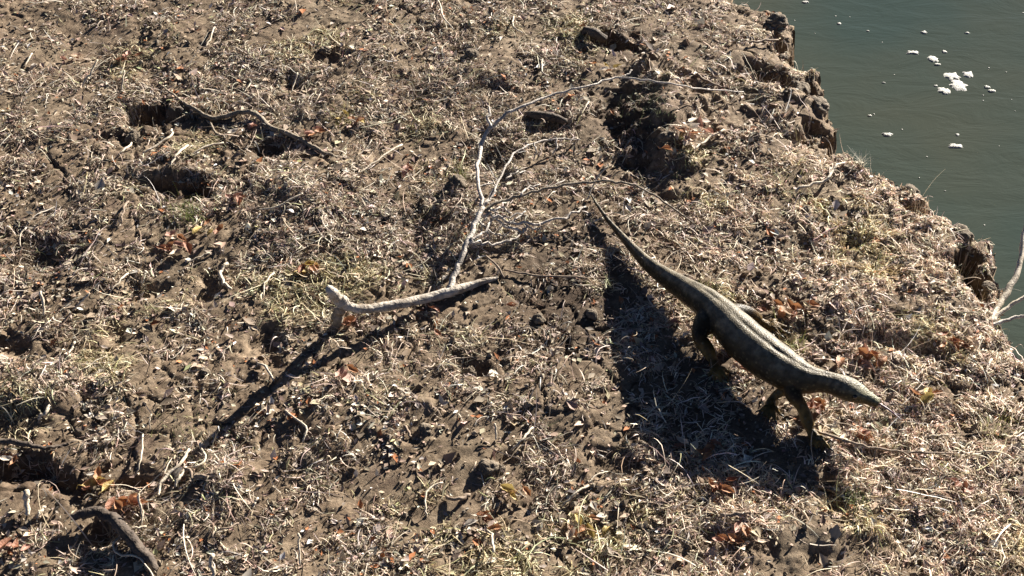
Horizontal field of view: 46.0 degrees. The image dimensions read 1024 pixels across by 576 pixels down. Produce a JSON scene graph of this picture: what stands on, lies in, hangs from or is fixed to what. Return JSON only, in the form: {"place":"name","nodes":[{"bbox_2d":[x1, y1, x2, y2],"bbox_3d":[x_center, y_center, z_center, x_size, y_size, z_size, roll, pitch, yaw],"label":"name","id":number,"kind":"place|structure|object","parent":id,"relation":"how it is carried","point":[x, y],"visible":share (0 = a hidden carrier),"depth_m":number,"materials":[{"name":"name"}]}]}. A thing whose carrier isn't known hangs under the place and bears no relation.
{"place":"outdoors","nodes":[
{"label":"outdoors","id":0,"kind":"place"},
{"bbox_2d":[0,0,1023,575],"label":"riverbank","id":1,"kind":"structure","parent":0,"point":[798,552],"depth_m":5.02,"materials":[{"name":"soil"}]},
{"bbox_2d":[0,535,14,548],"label":"leaf","id":2,"kind":"object","parent":1,"relation":"on","point":[4,542],"visible":1,"depth_m":4.19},
{"bbox_2d":[22,489,30,515],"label":"twig","id":3,"kind":"object","parent":1,"relation":"on","point":[26,495],"visible":1,"depth_m":4.27,"materials":[{"name":"wood"}]},
{"bbox_2d":[0,438,76,450],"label":"twig","id":4,"kind":"object","parent":1,"relation":"on","point":[13,441],"visible":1,"depth_m":4.46,"materials":[{"name":"brown wood"}]},
{"bbox_2d":[39,291,44,314],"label":"twig","id":5,"kind":"object","parent":1,"relation":"on","point":[42,299],"visible":1,"depth_m":4.95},
{"bbox_2d":[38,405,50,419],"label":"twig","id":6,"kind":"object","parent":1,"relation":"on","point":[44,414],"visible":1,"depth_m":4.56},
{"bbox_2d":[72,292,89,310],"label":"twig","id":7,"kind":"object","parent":1,"relation":"on","point":[82,300],"visible":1,"depth_m":4.97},
{"bbox_2d":[82,477,89,489],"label":"leaf","id":8,"kind":"object","parent":1,"relation":"on","point":[85,487],"visible":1,"depth_m":4.37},
{"bbox_2d":[86,476,104,486],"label":"leaf","id":9,"kind":"object","parent":8,"relation":"on","point":[93,482],"visible":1,"depth_m":4.37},
{"bbox_2d":[76,476,100,489],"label":"leaf","id":10,"kind":"object","parent":1,"relation":"on","point":[88,482],"visible":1,"depth_m":4.38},
{"bbox_2d":[82,59,97,86],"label":"twig","id":11,"kind":"object","parent":1,"relation":"on","point":[93,67],"visible":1,"depth_m":6.11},
{"bbox_2d":[93,464,101,480],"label":"leaf","id":12,"kind":"object","parent":1,"relation":"on","point":[97,471],"visible":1,"depth_m":4.39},
{"bbox_2d":[99,479,114,492],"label":"leaf","id":13,"kind":"object","parent":1,"relation":"on","point":[107,484],"visible":0.99,"depth_m":4.35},
{"bbox_2d":[105,493,117,509],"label":"leaf","id":14,"kind":"object","parent":1,"relation":"on","point":[109,503],"visible":1,"depth_m":4.30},
{"bbox_2d":[70,506,158,571],"bbox_3d":[-1.364,0.855,4.204,0.394,0.084,0.101,23,49,21],"label":"log","id":15,"kind":"object","parent":1,"relation":"on","point":[125,532],"visible":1,"depth_m":4.18,"materials":[{"name":"brown wood"}]},
{"bbox_2d":[118,496,129,505],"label":"leaf","id":16,"kind":"object","parent":1,"relation":"on","point":[122,498],"visible":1,"depth_m":4.30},
{"bbox_2d":[114,500,122,508],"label":"leaf","id":17,"kind":"object","parent":16,"relation":"on","point":[118,504],"visible":1,"depth_m":4.29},
{"bbox_2d":[124,494,142,504],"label":"leaf","id":18,"kind":"object","parent":16,"relation":"on","point":[131,498],"visible":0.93,"depth_m":4.30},
{"bbox_2d":[120,201,128,223],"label":"twig","id":19,"kind":"object","parent":1,"relation":"on","point":[123,207],"visible":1,"depth_m":5.39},
{"bbox_2d":[124,129,140,144],"bbox_3d":[-1.841,-0.732,5.854,0.081,0.066,0.100,7,45,7],"label":"mud clod","id":20,"kind":"object","parent":1,"relation":"on","point":[133,135],"visible":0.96,"depth_m":5.83,"materials":[{"name":"soil"}]},
{"bbox_2d":[112,536,153,575],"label":"twig","id":21,"kind":"object","parent":1,"relation":"on","point":[124,555],"visible":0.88,"depth_m":4.15,"materials":[{"name":"wood"}]},
{"bbox_2d":[134,434,143,475],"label":"twig","id":22,"kind":"object","parent":1,"relation":"on","point":[140,455],"visible":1,"depth_m":4.43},
{"bbox_2d":[137,494,142,524],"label":"twig","id":23,"kind":"object","parent":1,"relation":"on","point":[139,503],"visible":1,"depth_m":4.24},
{"bbox_2d":[142,128,173,153],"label":"twig","id":24,"kind":"object","parent":1,"relation":"on","point":[163,140],"visible":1,"depth_m":5.74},
{"bbox_2d":[157,448,190,495],"bbox_3d":[-1.234,0.665,4.388,0.032,0.024,0.225,17,47,16],"label":"twig","id":25,"kind":"object","parent":1,"relation":"on","point":[178,465],"visible":1,"depth_m":4.38,"materials":[{"name":"wood"}]},
{"bbox_2d":[170,145,188,165],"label":"twig","id":26,"kind":"object","parent":1,"relation":"on","point":[179,152],"visible":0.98,"depth_m":5.66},
{"bbox_2d":[174,466,186,486],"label":"twig","id":27,"kind":"object","parent":1,"relation":"on","point":[179,476],"visible":1,"depth_m":4.36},
{"bbox_2d":[182,238,191,254],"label":"leaf","id":28,"kind":"object","parent":1,"relation":"on","point":[187,246],"visible":1,"depth_m":5.25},
{"bbox_2d":[188,442,206,468],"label":"twig","id":29,"kind":"object","parent":1,"relation":"on","point":[205,457],"visible":1,"depth_m":4.43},
{"bbox_2d":[199,368,210,375],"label":"mud clod","id":30,"kind":"object","parent":1,"relation":"on","point":[204,371],"visible":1,"depth_m":4.75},
{"bbox_2d":[194,472,216,479],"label":"twig","id":31,"kind":"object","parent":1,"relation":"on","point":[201,475],"visible":1,"depth_m":4.35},
{"bbox_2d":[188,142,223,155],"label":"twig","id":32,"kind":"object","parent":1,"relation":"on","point":[209,145],"visible":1,"depth_m":5.74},
{"bbox_2d":[208,553,215,575],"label":"twig","id":33,"kind":"object","parent":1,"relation":"on","point":[210,565],"visible":1,"depth_m":4.07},
{"bbox_2d":[218,262,231,289],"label":"twig","id":34,"kind":"object","parent":1,"relation":"on","point":[223,282],"visible":1,"depth_m":5.13,"materials":[{"name":"wood"}]},
{"bbox_2d":[217,522,238,530],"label":"twig","id":35,"kind":"object","parent":1,"relation":"on","point":[232,526],"visible":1,"depth_m":4.21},
{"bbox_2d":[159,84,338,157],"bbox_3d":[-1.331,-0.777,5.848,1.199,0.055,0.267,22,49,21],"label":"crooked branch","id":36,"kind":"object","parent":1,"relation":"on","point":[262,119],"visible":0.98,"depth_m":5.89,"materials":[{"name":"brown plant"}]},
{"bbox_2d":[257,362,274,380],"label":"twig","id":37,"kind":"object","parent":1,"relation":"on","point":[266,368],"visible":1,"depth_m":4.74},
{"bbox_2d":[262,272,274,297],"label":"twig","id":38,"kind":"object","parent":1,"relation":"on","point":[270,275],"visible":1,"depth_m":5.07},
{"bbox_2d":[256,192,302,209],"bbox_3d":[-1.039,-0.377,5.406,0.220,0.049,0.044,-13,47,-13],"label":"twig","id":39,"kind":"object","parent":1,"relation":"on","point":[294,197],"visible":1,"depth_m":5.40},
{"bbox_2d":[284,409,307,442],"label":"twig","id":40,"kind":"object","parent":1,"relation":"on","point":[298,420],"visible":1,"depth_m":4.53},
{"bbox_2d":[297,533,300,565],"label":"twig","id":41,"kind":"object","parent":1,"relation":"on","point":[298,542],"visible":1,"depth_m":4.11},
{"bbox_2d":[300,451,314,466],"bbox_3d":[-0.753,0.632,4.456,0.067,0.045,0.062,-19,48,-18],"label":"mud clod","id":42,"kind":"object","parent":1,"relation":"on","point":[307,456],"visible":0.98,"depth_m":4.44,"materials":[{"name":"soil"}]},
{"bbox_2d":[319,46,330,56],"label":"mud clod","id":43,"kind":"object","parent":1,"relation":"on","point":[325,51],"visible":1,"depth_m":6.29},
{"bbox_2d":[347,364,358,372],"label":"leaf","id":44,"kind":"object","parent":1,"relation":"on","point":[351,367],"visible":1,"depth_m":4.73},
{"bbox_2d":[357,144,402,173],"bbox_3d":[-0.619,-0.607,5.681,0.016,0.040,0.324,27,51,24],"label":"twig","id":45,"kind":"object","parent":1,"relation":"on","point":[376,161],"visible":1,"depth_m":5.67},
{"bbox_2d":[402,161,408,177],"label":"leaf","id":46,"kind":"object","parent":1,"relation":"on","point":[406,168],"visible":1,"depth_m":5.61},
{"bbox_2d":[418,422,431,435],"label":"mud clod","id":47,"kind":"object","parent":1,"relation":"on","point":[424,428],"visible":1,"depth_m":4.53,"materials":[{"name":"soil"}]},
{"bbox_2d":[424,482,442,514],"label":"twig","id":48,"kind":"object","parent":1,"relation":"on","point":[427,490],"visible":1,"depth_m":4.31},
{"bbox_2d":[437,0,453,29],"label":"twig","id":49,"kind":"object","parent":1,"relation":"on","point":[447,22],"visible":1,"depth_m":6.49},
{"bbox_2d":[449,174,466,188],"bbox_3d":[-0.248,-0.484,5.583,0.090,0.063,0.087,-11,46,-11],"label":"mud clod","id":50,"kind":"object","parent":1,"relation":"on","point":[460,180],"visible":0.91,"depth_m":5.56,"materials":[{"name":"soil"}]},
{"bbox_2d":[445,493,470,500],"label":"twig","id":51,"kind":"object","parent":1,"relation":"on","point":[465,496],"visible":1,"depth_m":4.31,"materials":[{"name":"wood"}]},
{"bbox_2d":[461,366,476,376],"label":"mud clod","id":52,"kind":"object","parent":1,"relation":"on","point":[469,369],"visible":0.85,"depth_m":4.77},
{"bbox_2d":[464,49,478,57],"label":"mud clod","id":53,"kind":"object","parent":1,"relation":"on","point":[470,53],"visible":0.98,"depth_m":6.25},
{"bbox_2d":[478,458,498,475],"bbox_3d":[-0.088,0.656,4.418,0.079,0.056,0.076,22,49,21],"label":"mud clod","id":54,"kind":"object","parent":1,"relation":"on","point":[489,465],"visible":1,"depth_m":4.40,"materials":[{"name":"soil"}]},
{"bbox_2d":[487,530,494,552],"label":"twig","id":55,"kind":"object","parent":1,"relation":"on","point":[492,542],"visible":1,"depth_m":4.15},
{"bbox_2d":[482,254,503,277],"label":"twig","id":56,"kind":"object","parent":1,"relation":"on","point":[493,262],"visible":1,"depth_m":5.15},
{"bbox_2d":[0,0,1023,575],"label":"dead grass","id":57,"kind":"structure","parent":1,"relation":"on","point":[650,532],"depth_m":4.99,"materials":[{"name":"plant"}]},
{"bbox_2d":[487,523,505,529],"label":"leaf","id":58,"kind":"object","parent":57,"relation":"on","point":[495,526],"visible":1,"depth_m":4.23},
{"bbox_2d":[861,358,875,372],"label":"leaf","id":59,"kind":"object","parent":57,"relation":"on","point":[867,364],"visible":1,"depth_m":4.77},
{"bbox_2d":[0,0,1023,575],"bbox_3d":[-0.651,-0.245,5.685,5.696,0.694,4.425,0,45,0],"label":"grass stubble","id":60,"kind":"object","parent":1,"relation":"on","point":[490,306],"depth_m":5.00,"materials":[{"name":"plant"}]},
{"bbox_2d":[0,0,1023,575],"bbox_3d":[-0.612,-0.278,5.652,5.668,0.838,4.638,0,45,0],"label":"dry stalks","id":61,"kind":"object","parent":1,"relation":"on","point":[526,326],"visible":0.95,"depth_m":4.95,"materials":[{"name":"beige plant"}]},
{"bbox_2d":[0,0,1023,575],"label":"leaf scraps","id":62,"kind":"object","parent":1,"relation":"on","point":[572,404],"visible":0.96,"depth_m":4.95,"materials":[{"name":"plant"}]},
{"bbox_2d":[96,478,119,485],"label":"leaf","id":63,"kind":"object","parent":62,"relation":"on","point":[103,481],"visible":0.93,"depth_m":4.37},
{"bbox_2d":[463,518,480,526],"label":"leaf","id":64,"kind":"object","parent":62,"relation":"on","point":[469,521],"visible":1,"depth_m":4.23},
{"bbox_2d":[500,483,518,492],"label":"leaf","id":65,"kind":"object","parent":62,"relation":"on","point":[507,487],"visible":1,"depth_m":4.35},
{"bbox_2d":[587,523,594,536],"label":"leaf","id":66,"kind":"object","parent":62,"relation":"on","point":[591,533],"visible":0.99,"depth_m":4.25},
{"bbox_2d":[690,436,699,453],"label":"leaf","id":67,"kind":"object","parent":62,"relation":"on","point":[694,444],"visible":0.99,"depth_m":4.47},
{"bbox_2d":[702,444,714,454],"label":"leaf","id":68,"kind":"object","parent":62,"relation":"on","point":[709,446],"visible":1,"depth_m":4.46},
{"bbox_2d":[787,297,796,310],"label":"leaf","id":69,"kind":"object","parent":62,"relation":"on","point":[792,305],"visible":1,"depth_m":4.98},
{"bbox_2d":[836,357,845,367],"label":"leaf","id":70,"kind":"object","parent":62,"relation":"on","point":[840,361],"visible":1,"depth_m":4.77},
{"bbox_2d":[858,347,871,360],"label":"leaf","id":71,"kind":"object","parent":62,"relation":"on","point":[865,351],"visible":1,"depth_m":4.80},
{"bbox_2d":[916,392,933,403],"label":"leaf","id":72,"kind":"object","parent":62,"relation":"on","point":[926,397],"visible":0.99,"depth_m":4.64,"materials":[{"name":"plant"}]},
{"bbox_2d":[0,0,1023,575],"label":"soil crumbs","id":73,"kind":"object","parent":1,"relation":"on","point":[526,404],"visible":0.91,"depth_m":4.97,"materials":[{"name":"soil"}]},
{"bbox_2d":[511,426,533,449],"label":"twig","id":74,"kind":"object","parent":1,"relation":"on","point":[524,437],"visible":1,"depth_m":4.50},
{"bbox_2d":[521,483,530,496],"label":"leaf","id":75,"kind":"object","parent":1,"relation":"on","point":[526,490],"visible":1,"depth_m":4.34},
{"bbox_2d":[325,69,743,329],"bbox_3d":[0.179,-0.544,5.464,2.384,0.302,1.043,-16,47,-16],"label":"fallen branch","id":76,"kind":"object","parent":1,"relation":"on","point":[342,303],"visible":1,"depth_m":5.27,"materials":[{"name":"wood"}]},
{"bbox_2d":[532,313,545,324],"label":"mud clod","id":77,"kind":"object","parent":1,"relation":"on","point":[538,318],"visible":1,"depth_m":4.95,"materials":[{"name":"soil"}]},
{"bbox_2d":[524,111,566,124],"bbox_3d":[0.165,-0.839,5.913,0.219,0.060,0.053,10,46,10],"label":"log","id":78,"kind":"object","parent":1,"relation":"on","point":[548,116],"visible":1,"depth_m":5.89,"materials":[{"name":"brown wood"}]},
{"bbox_2d":[504,269,613,278],"bbox_3d":[0.197,-0.054,5.125,0.470,0.023,0.036,4,45,4],"label":"twig","id":79,"kind":"object","parent":1,"relation":"on","point":[535,275],"visible":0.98,"depth_m":5.12,"materials":[{"name":"wood"}]},
{"bbox_2d":[566,527,574,539],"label":"leaf","id":80,"kind":"object","parent":1,"relation":"on","point":[570,533],"visible":1,"depth_m":4.22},
{"bbox_2d":[561,484,589,506],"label":"twig","id":81,"kind":"object","parent":1,"relation":"on","point":[577,491],"visible":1,"depth_m":4.34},
{"bbox_2d":[140,75,1020,511],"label":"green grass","id":82,"kind":"structure","parent":1,"relation":"on","point":[698,281],"depth_m":5.38,"materials":[{"name":"plant"}]},
{"bbox_2d":[585,309,597,319],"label":"mud clod","id":83,"kind":"object","parent":1,"relation":"on","point":[592,314],"visible":1,"depth_m":4.97,"materials":[{"name":"soil"}]},
{"bbox_2d":[582,26,607,41],"bbox_3d":[0.437,-1.343,6.393,0.144,0.076,0.065,19,48,18],"label":"log","id":84,"kind":"object","parent":1,"relation":"on","point":[597,34],"visible":1,"depth_m":6.37,"materials":[{"name":"brown wood"}]},
{"bbox_2d":[586,166,607,199],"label":"twig","id":85,"kind":"object","parent":1,"relation":"on","point":[600,173],"visible":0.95,"depth_m":5.50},
{"bbox_2d":[657,130,676,141],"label":"mud clod","id":86,"kind":"object","parent":1,"relation":"on","point":[667,136],"visible":1,"depth_m":5.70,"materials":[{"name":"soil"}]},
{"bbox_2d":[696,73,721,87],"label":"twig","id":87,"kind":"object","parent":1,"relation":"on","point":[704,80],"visible":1,"depth_m":6.10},
{"bbox_2d":[693,129,725,149],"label":"twig","id":88,"kind":"object","parent":1,"relation":"on","point":[709,137],"visible":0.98,"depth_m":5.78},
{"bbox_2d":[714,484,734,492],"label":"leaf","id":89,"kind":"object","parent":1,"relation":"on","point":[727,488],"visible":0.98,"depth_m":4.33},
{"bbox_2d":[734,519,740,534],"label":"leaf","id":90,"kind":"object","parent":1,"relation":"on","point":[737,524],"visible":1,"depth_m":4.21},
{"bbox_2d":[728,533,747,543],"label":"leaf","id":91,"kind":"object","parent":1,"relation":"on","point":[739,539],"visible":1,"depth_m":4.18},
{"bbox_2d":[720,510,764,517],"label":"twig","id":92,"kind":"object","parent":1,"relation":"on","point":[733,514],"visible":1,"depth_m":4.24,"materials":[{"name":"wood"}]},
{"bbox_2d":[589,191,902,456],"bbox_3d":[0.814,0.034,4.921,0.479,0.210,1.777,-22,49,-21],"label":"lizard","id":93,"kind":"object","parent":1,"relation":"on","point":[745,339],"visible":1,"depth_m":4.63,"materials":[{"name":"grey"}]},
{"bbox_2d":[741,525,750,541],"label":"leaf","id":94,"kind":"object","parent":1,"relation":"on","point":[747,531],"visible":1,"depth_m":4.19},
{"bbox_2d":[748,39,778,43],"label":"twig","id":95,"kind":"object","parent":1,"relation":"on","point":[753,41],"visible":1,"depth_m":6.34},
{"bbox_2d":[765,13,788,27],"bbox_3d":[1.441,-1.450,6.543,0.125,0.068,0.128,31,53,27],"label":"mud clod","id":96,"kind":"object","parent":1,"relation":"on","point":[776,20],"visible":1,"depth_m":6.51,"materials":[{"name":"soil"}]},
{"bbox_2d":[780,305,800,316],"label":"leaf","id":97,"kind":"object","parent":1,"relation":"on","point":[786,309],"visible":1,"depth_m":4.96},
{"bbox_2d":[791,80,809,95],"bbox_3d":[1.468,-1.003,6.142,0.105,0.071,0.134,5,45,5],"label":"mud clod","id":98,"kind":"object","parent":1,"relation":"on","point":[803,87],"visible":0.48,"depth_m":6.12,"materials":[{"name":"soil"}]},
{"bbox_2d":[801,299,819,306],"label":"leaf","id":99,"kind":"object","parent":1,"relation":"on","point":[813,303],"visible":1,"depth_m":4.97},
{"bbox_2d":[811,95,829,113],"bbox_3d":[1.534,-0.918,6.054,0.121,0.066,0.125,-32,53,-28],"label":"mud clod","id":100,"kind":"object","parent":1,"relation":"on","point":[820,104],"visible":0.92,"depth_m":6.02,"materials":[{"name":"soil"}]},
{"bbox_2d":[814,483,834,493],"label":"twig","id":101,"kind":"object","parent":1,"relation":"on","point":[823,488],"visible":0.96,"depth_m":4.39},
{"bbox_2d":[795,161,863,192],"bbox_3d":[1.511,-0.517,5.657,0.544,0.145,0.062,-31,53,-27],"label":"twig","id":102,"kind":"object","parent":1,"relation":"on","point":[822,181],"visible":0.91,"depth_m":5.55,"materials":[{"name":"wood"}]},
{"bbox_2d":[840,164,857,174],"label":"mud clod","id":103,"kind":"object","parent":1,"relation":"on","point":[849,170],"visible":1,"depth_m":5.65,"materials":[{"name":"soil"}]},
{"bbox_2d":[873,355,886,368],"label":"leaf","id":104,"kind":"object","parent":1,"relation":"on","point":[881,360],"visible":1,"depth_m":4.77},
{"bbox_2d":[816,429,956,476],"bbox_3d":[1.384,0.588,4.470,0.516,0.044,0.134,13,46,13],"label":"forked twig","id":105,"kind":"object","parent":1,"relation":"on","point":[865,446],"visible":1,"depth_m":4.46,"materials":[{"name":"wood"}]},
{"bbox_2d":[879,506,901,524],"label":"twig","id":106,"kind":"object","parent":1,"relation":"on","point":[888,513],"visible":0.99,"depth_m":4.26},
{"bbox_2d":[902,184,919,194],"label":"mud clod","id":107,"kind":"object","parent":1,"relation":"on","point":[909,187],"visible":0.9,"depth_m":5.55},
{"bbox_2d":[911,250,922,269],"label":"twig","id":108,"kind":"object","parent":1,"relation":"on","point":[917,261],"visible":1,"depth_m":5.19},
{"bbox_2d":[953,223,973,240],"bbox_3d":[1.995,-0.242,5.354,0.095,0.046,0.116,-28,52,-25],"label":"mud clod","id":109,"kind":"object","parent":1,"relation":"on","point":[966,234],"visible":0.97,"depth_m":5.33,"materials":[{"name":"soil"}]},
{"bbox_2d":[981,280,996,291],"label":"mud clod","id":110,"kind":"object","parent":1,"relation":"on","point":[986,286],"visible":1,"depth_m":5.13,"materials":[{"name":"soil"}]},
{"bbox_2d":[974,450,1016,460],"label":"twig","id":111,"kind":"object","parent":1,"relation":"on","point":[1007,455],"visible":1,"depth_m":4.45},
{"bbox_2d":[988,227,1023,325],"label":"dead shrub","id":112,"kind":"object","parent":1,"relation":"on","point":[1011,283],"visible":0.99,"depth_m":5.08,"materials":[{"name":"brown wood"}]},
{"label":"leaf","id":113,"kind":"object","parent":1,"relation":"on","visible":0},
{"bbox_2d":[344,315,354,326],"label":"leaf","id":114,"kind":"object","parent":113,"relation":"on","point":[350,318],"visible":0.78,"depth_m":4.92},
{"bbox_2d":[733,0,1023,359],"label":"water","id":115,"kind":"structure","parent":0,"point":[855,63],"depth_m":6.54,"materials":[{"name":"liquid"}]},
{"bbox_2d":[938,87,949,93],"bbox_3d":[2.361,-1.079,6.591,0.075,0.006,0.070,0,45,0],"label":"foam patch","id":116,"kind":"object","parent":115,"relation":"on","point":[944,90],"visible":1,"depth_m":6.59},
{"bbox_2d":[943,72,960,80],"bbox_3d":[2.441,-1.174,6.686,0.097,0.006,0.083,-6,45,-6],"label":"foam patch","id":117,"kind":"object","parent":115,"relation":"on","point":[950,76],"visible":1,"depth_m":6.68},
{"bbox_2d":[949,80,967,90],"bbox_3d":[2.453,-1.110,6.623,0.101,0.006,0.115,-28,51,-25],"label":"foam patch","id":118,"kind":"object","parent":115,"relation":"on","point":[957,85],"visible":1,"depth_m":6.62,"materials":[{"name":"liquid"}]},
{"label":"leaf","id":119,"kind":"object","parent":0,"visible":0},
{"bbox_2d":[777,307,787,318],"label":"leaf","id":120,"kind":"object","parent":119,"relation":"on","point":[781,313],"visible":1,"depth_m":4.95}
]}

